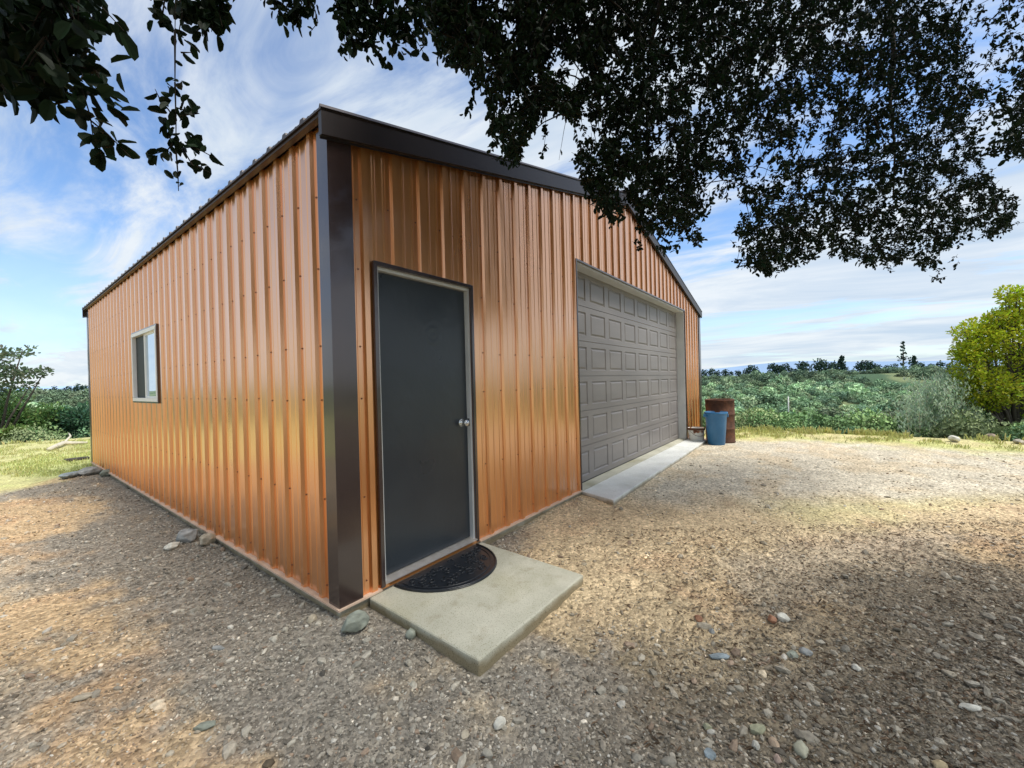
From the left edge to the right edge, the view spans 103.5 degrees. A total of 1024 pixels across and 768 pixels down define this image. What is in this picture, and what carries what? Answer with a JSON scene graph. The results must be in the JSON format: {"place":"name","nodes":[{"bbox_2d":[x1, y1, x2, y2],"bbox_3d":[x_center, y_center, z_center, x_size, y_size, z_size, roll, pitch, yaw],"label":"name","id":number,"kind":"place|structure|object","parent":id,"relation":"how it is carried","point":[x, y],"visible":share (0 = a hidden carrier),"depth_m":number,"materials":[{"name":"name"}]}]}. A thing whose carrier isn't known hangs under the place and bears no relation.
{"place":"outdoors","nodes":[
{"label":"outdoors","id":0,"kind":"place"},
{"bbox_2d":[2,360,1001,391],"bbox_3d":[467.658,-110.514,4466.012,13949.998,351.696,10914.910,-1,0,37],"label":"mountains","id":1,"kind":"structure","parent":0,"point":[762,368],"depth_m":7231.39,"materials":[{"name":"green plant"}]},
{"bbox_2d":[0,373,1023,767],"bbox_3d":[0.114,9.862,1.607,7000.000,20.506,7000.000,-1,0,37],"label":"ground","id":2,"kind":"structure","parent":0,"point":[802,449],"depth_m":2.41,"materials":[{"name":"beige gravel"}]},
{"bbox_2d":[0,385,38,424],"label":"shrub","id":3,"kind":"object","parent":2,"relation":"on","point":[13,397],"visible":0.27,"depth_m":16.70,"materials":[{"name":"green plant"}]},
{"bbox_2d":[0,423,39,441],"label":"shrub","id":4,"kind":"object","parent":2,"relation":"on","point":[8,429],"visible":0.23,"depth_m":15.38,"materials":[{"name":"green plant"}]},
{"bbox_2d":[0,394,48,429],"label":"shrub","id":5,"kind":"object","parent":2,"relation":"on","point":[24,416],"visible":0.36,"depth_m":16.60,"materials":[{"name":"green plant"}]},
{"bbox_2d":[0,344,54,430],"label":"broadleaf tree","id":6,"kind":"object","parent":2,"relation":"on","point":[15,369],"visible":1,"depth_m":15.49,"materials":[{"name":"green plant"}]},
{"bbox_2d":[13,401,69,428],"bbox_3d":[-20.597,2.081,17.459,1.766,2.701,2.239,-1,0,37],"label":"shrub","id":7,"kind":"object","parent":2,"relation":"on","point":[49,407],"visible":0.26,"depth_m":17.57,"materials":[{"name":"green plant"}]},
{"bbox_2d":[58,471,78,478],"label":"rock","id":8,"kind":"object","parent":2,"relation":"on","point":[67,475],"visible":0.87,"depth_m":6.39,"materials":[{"name":"stone"}]},
{"bbox_2d":[50,400,89,438],"bbox_3d":[-19.496,2.092,18.326,2.036,2.693,1.858,-1,0,8],"label":"shrub","id":9,"kind":"object","parent":2,"relation":"on","point":[75,419],"visible":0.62,"depth_m":17.86,"materials":[{"name":"green plant"}]},
{"bbox_2d":[64,456,89,461],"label":"branch","id":10,"kind":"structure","parent":2,"relation":"on","point":[78,458],"depth_m":9.26,"materials":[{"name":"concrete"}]},
{"bbox_2d":[73,383,84,390],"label":"ridge tree","id":11,"kind":"object","parent":2,"relation":"on","point":[77,387],"visible":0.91,"depth_m":155.72,"materials":[{"name":"green plant"}]},
{"bbox_2d":[69,692,91,702],"bbox_3d":[-1.870,1.365,1.759,0.092,0.032,0.040,-2,0,-24],"label":"rock","id":12,"kind":"object","parent":2,"relation":"on","point":[84,696],"visible":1,"depth_m":1.75,"materials":[{"name":"stone"}]},
{"bbox_2d":[77,466,101,475],"bbox_3d":[-6.962,1.435,6.636,0.212,0.140,0.317,-1,0,24],"label":"rock","id":13,"kind":"object","parent":2,"relation":"on","point":[88,471],"visible":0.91,"depth_m":6.60,"materials":[{"name":"stone"}]},
{"bbox_2d":[99,469,109,476],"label":"rock","id":14,"kind":"object","parent":2,"relation":"on","point":[103,473],"visible":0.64,"depth_m":6.46,"materials":[{"name":"stone"}]},
{"bbox_2d":[164,542,179,550],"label":"rock","id":15,"kind":"object","parent":2,"relation":"on","point":[171,546],"visible":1,"depth_m":3.44,"materials":[{"name":"stone"}]},
{"bbox_2d":[176,528,197,542],"bbox_3d":[-2.911,1.371,3.624,0.176,0.126,0.164,-1,0,37],"label":"rock","id":16,"kind":"object","parent":2,"relation":"on","point":[189,535],"visible":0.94,"depth_m":3.58,"materials":[{"name":"stone"}]},
{"bbox_2d":[193,720,215,731],"bbox_3d":[-1.223,1.365,1.612,0.075,0.030,0.040,-1,0,-1],"label":"rock","id":17,"kind":"object","parent":2,"relation":"on","point":[204,726],"visible":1,"depth_m":1.60,"materials":[{"name":"stone"}]},
{"bbox_2d":[199,533,215,545],"bbox_3d":[-2.643,1.356,3.513,0.102,0.113,0.124,-1,0,37],"label":"rock","id":18,"kind":"object","parent":2,"relation":"on","point":[206,539],"visible":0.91,"depth_m":3.48,"materials":[{"name":"stone"}]},
{"bbox_2d":[212,645,224,649],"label":"rock","id":19,"kind":"object","parent":2,"relation":"on","point":[218,647],"visible":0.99,"depth_m":2.10,"materials":[{"name":"stone"}]},
{"bbox_2d":[306,614,316,623],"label":"rock","id":20,"kind":"object","parent":2,"relation":"on","point":[312,618],"visible":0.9,"depth_m":2.33,"materials":[{"name":"stone"}]},
{"bbox_2d":[341,610,368,632],"bbox_3d":[-0.875,1.324,2.248,0.130,0.091,0.155,-1,0,37],"label":"rock","id":21,"kind":"object","parent":2,"relation":"on","point":[356,621],"visible":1,"depth_m":2.21,"materials":[{"name":"stone"}]},
{"bbox_2d":[82,103,702,617],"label":"metal garage","id":22,"kind":"structure","parent":2,"relation":"on","point":[342,363],"depth_m":3.27,"materials":[{"name":"orange metal"}]},
{"bbox_2d":[131,325,157,401],"bbox_3d":[-4.539,-0.224,5.024,1.228,0.880,0.080,-1,0,37],"label":"window","id":23,"kind":"structure","parent":22,"relation":"in","point":[143,343],"depth_m":5.01,"materials":[{"name":"plastic"}]},
{"bbox_2d":[378,272,469,574],"bbox_3d":[-0.604,0.255,2.944,0.112,1.986,0.822,-1,0,37],"label":"door","id":24,"kind":"structure","parent":22,"relation":"in","point":[425,422],"depth_m":2.91,"materials":[{"name":"paint"}]},
{"bbox_2d":[577,271,678,482],"bbox_3d":[2.085,-0.139,6.742,0.034,2.700,4.743,-1,0,37],"label":"garage door","id":25,"kind":"structure","parent":22,"relation":"in","point":[630,414],"depth_m":6.21,"materials":[{"name":"paint"}]},
{"bbox_2d":[405,628,415,639],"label":"rock","id":26,"kind":"object","parent":2,"relation":"on","point":[410,633],"visible":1,"depth_m":2.17,"materials":[{"name":"stone"}]},
{"bbox_2d":[461,729,468,739],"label":"rock","id":27,"kind":"object","parent":2,"relation":"on","point":[464,734],"visible":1,"depth_m":1.57,"materials":[{"name":"stone"}]},
{"bbox_2d":[370,542,582,676],"bbox_3d":[-0.193,1.404,2.597,0.947,0.219,1.069,-1,0,37],"label":"concrete step","id":28,"kind":"object","parent":2,"relation":"on","point":[506,605],"visible":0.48,"depth_m":2.35,"materials":[{"name":"beige concrete"}]},
{"bbox_2d":[394,543,496,592],"bbox_3d":[-0.355,1.288,2.799,0.425,0.016,0.800,-1,0,37],"label":"doormat","id":29,"kind":"object","parent":28,"relation":"on","point":[474,564],"visible":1,"depth_m":2.75,"materials":[{"name":"black rubber"}]},
{"bbox_2d":[493,716,505,730],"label":"rock","id":30,"kind":"object","parent":2,"relation":"on","point":[500,722],"visible":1,"depth_m":1.62,"materials":[{"name":"stone"}]},
{"bbox_2d":[0,0,1023,283],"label":"oak tree","id":31,"kind":"object","parent":2,"relation":"on","point":[44,46],"visible":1,"depth_m":2.81,"materials":[{"name":"green plant"}]},
{"bbox_2d":[0,364,1023,444],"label":"hillside scrub","id":32,"kind":"object","parent":2,"relation":"on","point":[756,410],"visible":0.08,"depth_m":104.11,"materials":[{"name":"green plant"}]},
{"bbox_2d":[0,424,1023,476],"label":"grass","id":33,"kind":"structure","parent":2,"relation":"on","point":[763,429],"depth_m":8.89,"materials":[{"name":"green plant"}]},
{"bbox_2d":[46,433,87,450],"bbox_3d":[-12.849,1.645,11.799,0.568,0.320,2.098,-2,0,-37],"label":"fallen branch","id":34,"kind":"object","parent":33,"relation":"on","point":[60,444],"visible":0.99,"depth_m":11.80,"materials":[{"name":"brown wood"}]},
{"bbox_2d":[582,439,707,505],"bbox_3d":[2.434,1.284,6.475,0.447,0.164,5.020,-1,0,37],"label":"concrete apron","id":35,"kind":"object","parent":2,"relation":"on","point":[615,489],"visible":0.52,"depth_m":5.45,"materials":[{"name":"grey concrete"}]},
{"bbox_2d":[687,427,705,440],"bbox_3d":[3.815,1.050,8.356,0.340,0.302,0.340,-1,0,-2],"label":"bucket","id":36,"kind":"object","parent":35,"relation":"on","point":[696,434],"visible":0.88,"depth_m":8.23,"materials":[{"name":"white metal"}]},
{"bbox_2d":[694,615,702,621],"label":"rock","id":37,"kind":"object","parent":2,"relation":"on","point":[698,618],"visible":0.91,"depth_m":2.23,"materials":[{"name":"stone"}]},
{"bbox_2d":[701,369,707,375],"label":"ridge tree","id":38,"kind":"object","parent":2,"relation":"on","point":[704,373],"visible":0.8,"depth_m":175.68,"materials":[{"name":"green plant"}]},
{"bbox_2d":[703,723,711,729],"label":"rock","id":39,"kind":"object","parent":2,"relation":"on","point":[706,726],"visible":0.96,"depth_m":1.55,"materials":[{"name":"stone"}]},
{"bbox_2d":[704,747,715,760],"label":"rock","id":40,"kind":"object","parent":2,"relation":"on","point":[710,753],"visible":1,"depth_m":1.44,"materials":[{"name":"stone"}]},
{"bbox_2d":[707,368,715,375],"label":"ridge tree","id":41,"kind":"object","parent":2,"relation":"on","point":[710,371],"visible":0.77,"depth_m":186.70,"materials":[{"name":"green plant"}]},
{"bbox_2d":[703,411,727,444],"bbox_3d":[4.076,0.881,8.062,0.430,0.655,0.430,-1,0,37],"label":"trash bin","id":42,"kind":"object","parent":2,"relation":"on","point":[716,423],"visible":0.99,"depth_m":7.92,"materials":[{"name":"blue plastic"}]},
{"bbox_2d":[709,653,729,659],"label":"rock","id":43,"kind":"object","parent":2,"relation":"on","point":[719,656],"visible":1,"depth_m":1.93,"materials":[{"name":"stone"}]},
{"bbox_2d":[704,399,735,442],"bbox_3d":[4.345,0.758,8.432,0.576,0.885,0.576,-1,0,37],"label":"burn barrel","id":44,"kind":"object","parent":2,"relation":"on","point":[719,405],"visible":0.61,"depth_m":8.19,"materials":[{"name":"metal"}]},
{"bbox_2d":[720,369,728,375],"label":"ridge tree","id":45,"kind":"object","parent":2,"relation":"on","point":[725,372],"visible":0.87,"depth_m":169.32,"materials":[{"name":"green plant"}]},
{"bbox_2d":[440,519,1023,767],"bbox_3d":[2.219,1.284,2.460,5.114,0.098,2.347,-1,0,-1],"label":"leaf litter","id":46,"kind":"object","parent":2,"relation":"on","point":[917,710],"visible":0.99,"depth_m":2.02,"materials":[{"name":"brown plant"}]},
{"bbox_2d":[746,365,758,373],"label":"ridge tree","id":47,"kind":"object","parent":2,"relation":"on","point":[750,368],"visible":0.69,"depth_m":170.60,"materials":[{"name":"green plant"}]},
{"bbox_2d":[752,740,759,749],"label":"rock","id":48,"kind":"object","parent":2,"relation":"on","point":[755,744],"visible":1,"depth_m":1.47,"materials":[{"name":"stone"}]},
{"bbox_2d":[750,724,765,734],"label":"rock","id":49,"kind":"object","parent":2,"relation":"on","point":[758,729],"visible":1,"depth_m":1.52,"materials":[{"name":"stone"}]},
{"bbox_2d":[767,362,775,371],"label":"ridge tree","id":50,"kind":"object","parent":2,"relation":"on","point":[770,366],"visible":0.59,"depth_m":188.02,"materials":[{"name":"green plant"}]},
{"bbox_2d":[767,614,776,623],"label":"rock","id":51,"kind":"object","parent":2,"relation":"on","point":[772,619],"visible":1,"depth_m":2.20,"materials":[{"name":"stone"}]},
{"bbox_2d":[768,736,779,746],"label":"rock","id":52,"kind":"object","parent":2,"relation":"on","point":[773,741],"visible":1,"depth_m":1.47,"materials":[{"name":"stone"}]},
{"bbox_2d":[773,364,780,373],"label":"ridge tree","id":53,"kind":"object","parent":2,"relation":"on","point":[777,368],"visible":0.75,"depth_m":184.21,"materials":[{"name":"green plant"}]},
{"bbox_2d":[773,753,781,763],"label":"rock","id":54,"kind":"object","parent":2,"relation":"on","point":[777,758],"visible":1,"depth_m":1.41,"materials":[{"name":"stone"}]},
{"bbox_2d":[776,612,790,621],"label":"rock","id":55,"kind":"object","parent":2,"relation":"on","point":[782,617],"visible":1,"depth_m":2.20,"materials":[{"name":"stone"}]},
{"bbox_2d":[779,363,791,371],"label":"ridge tree","id":56,"kind":"object","parent":2,"relation":"on","point":[783,367],"visible":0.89,"depth_m":173.83,"materials":[{"name":"green plant"}]},
{"bbox_2d":[786,650,798,658],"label":"rock","id":57,"kind":"object","parent":2,"relation":"on","point":[790,653],"visible":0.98,"depth_m":1.93,"materials":[{"name":"stone"}]},
{"bbox_2d":[792,740,808,758],"bbox_3d":[1.037,1.311,1.453,0.048,0.040,0.070,-1,0,37],"label":"rock","id":58,"kind":"object","parent":2,"relation":"on","point":[800,748],"visible":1,"depth_m":1.44,"materials":[{"name":"stone"}]},
{"bbox_2d":[795,360,810,370],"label":"ridge tree","id":59,"kind":"object","parent":2,"relation":"on","point":[802,364],"visible":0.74,"depth_m":169.16,"materials":[{"name":"green plant"}]},
{"bbox_2d":[798,647,812,656],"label":"rock","id":60,"kind":"object","parent":2,"relation":"on","point":[804,651],"visible":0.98,"depth_m":1.95,"materials":[{"name":"stone"}]},
{"bbox_2d":[810,358,827,370],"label":"ridge tree","id":61,"kind":"object","parent":2,"relation":"on","point":[820,364],"visible":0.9,"depth_m":185.03,"materials":[{"name":"green plant"}]},
{"bbox_2d":[826,363,836,369],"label":"ridge tree","id":62,"kind":"object","parent":2,"relation":"on","point":[832,365],"visible":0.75,"depth_m":168.60,"materials":[{"name":"green plant"}]},
{"bbox_2d":[831,360,842,369],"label":"ridge tree","id":63,"kind":"object","parent":2,"relation":"on","point":[837,364],"visible":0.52,"depth_m":177.65,"materials":[{"name":"green plant"}]},
{"bbox_2d":[837,355,848,370],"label":"pine tree","id":64,"kind":"object","parent":2,"relation":"on","point":[841,359],"visible":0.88,"depth_m":177.50,"materials":[{"name":"green plant"}]},
{"bbox_2d":[851,663,860,671],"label":"rock","id":65,"kind":"object","parent":2,"relation":"on","point":[856,667],"visible":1,"depth_m":1.84,"materials":[{"name":"stone"}]},
{"bbox_2d":[853,360,868,370],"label":"ridge tree","id":66,"kind":"object","parent":2,"relation":"on","point":[860,365],"visible":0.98,"depth_m":169.89,"materials":[{"name":"green plant"}]},
{"bbox_2d":[864,360,874,370],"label":"ridge tree","id":67,"kind":"object","parent":2,"relation":"on","point":[868,366],"visible":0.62,"depth_m":169.87,"materials":[{"name":"green plant"}]},
{"bbox_2d":[895,341,911,366],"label":"pine tree","id":68,"kind":"object","parent":2,"relation":"on","point":[902,358],"visible":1,"depth_m":171.74,"materials":[{"name":"green plant"}]},
{"bbox_2d":[909,355,918,366],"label":"pine tree","id":69,"kind":"object","parent":2,"relation":"on","point":[913,359],"visible":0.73,"depth_m":179.69,"materials":[{"name":"green plant"}]},
{"bbox_2d":[933,360,945,366],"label":"ridge tree","id":70,"kind":"object","parent":2,"relation":"on","point":[940,364],"visible":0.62,"depth_m":169.76,"materials":[{"name":"green plant"}]},
{"bbox_2d":[886,363,993,437],"bbox_3d":[12.989,0.856,12.105,5.630,2.901,2.413,-2,0,-19],"label":"feathery bush","id":71,"kind":"object","parent":2,"relation":"on","point":[938,403],"visible":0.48,"depth_m":11.13,"materials":[{"name":"green plant"}]},
{"bbox_2d":[931,759,948,767],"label":"rock","id":72,"kind":"object","parent":2,"relation":"on","point":[936,763],"visible":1,"depth_m":1.37,"materials":[{"name":"stone"}]},
{"bbox_2d":[941,669,956,677],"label":"rock","id":73,"kind":"object","parent":2,"relation":"on","point":[948,673],"visible":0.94,"depth_m":1.77,"materials":[{"name":"stone"}]},
{"bbox_2d":[948,435,959,441],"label":"rock","id":74,"kind":"object","parent":2,"relation":"on","point":[952,438],"visible":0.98,"depth_m":7.62,"materials":[{"name":"stone"}]},
{"bbox_2d":[959,703,982,711],"bbox_3d":[1.819,1.284,1.602,0.081,0.028,0.031,-1,0,10],"label":"rock","id":75,"kind":"object","parent":2,"relation":"on","point":[972,707],"visible":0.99,"depth_m":1.59,"materials":[{"name":"stone"}]},
{"bbox_2d":[945,284,1023,431],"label":"broadleaf bush","id":76,"kind":"object","parent":2,"relation":"on","point":[998,332],"visible":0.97,"depth_m":10.96,"materials":[{"name":"green plant"}]},
{"bbox_2d":[1013,439,1023,444],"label":"rock","id":77,"kind":"object","parent":2,"relation":"on","point":[1016,441],"visible":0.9,"depth_m":7.25,"materials":[{"name":"stone"}]},
{"bbox_2d":[0,0,1023,386],"label":"sky","id":78,"kind":"structure","parent":0,"point":[69,227],"materials":[{"name":"blue"}]}
]}

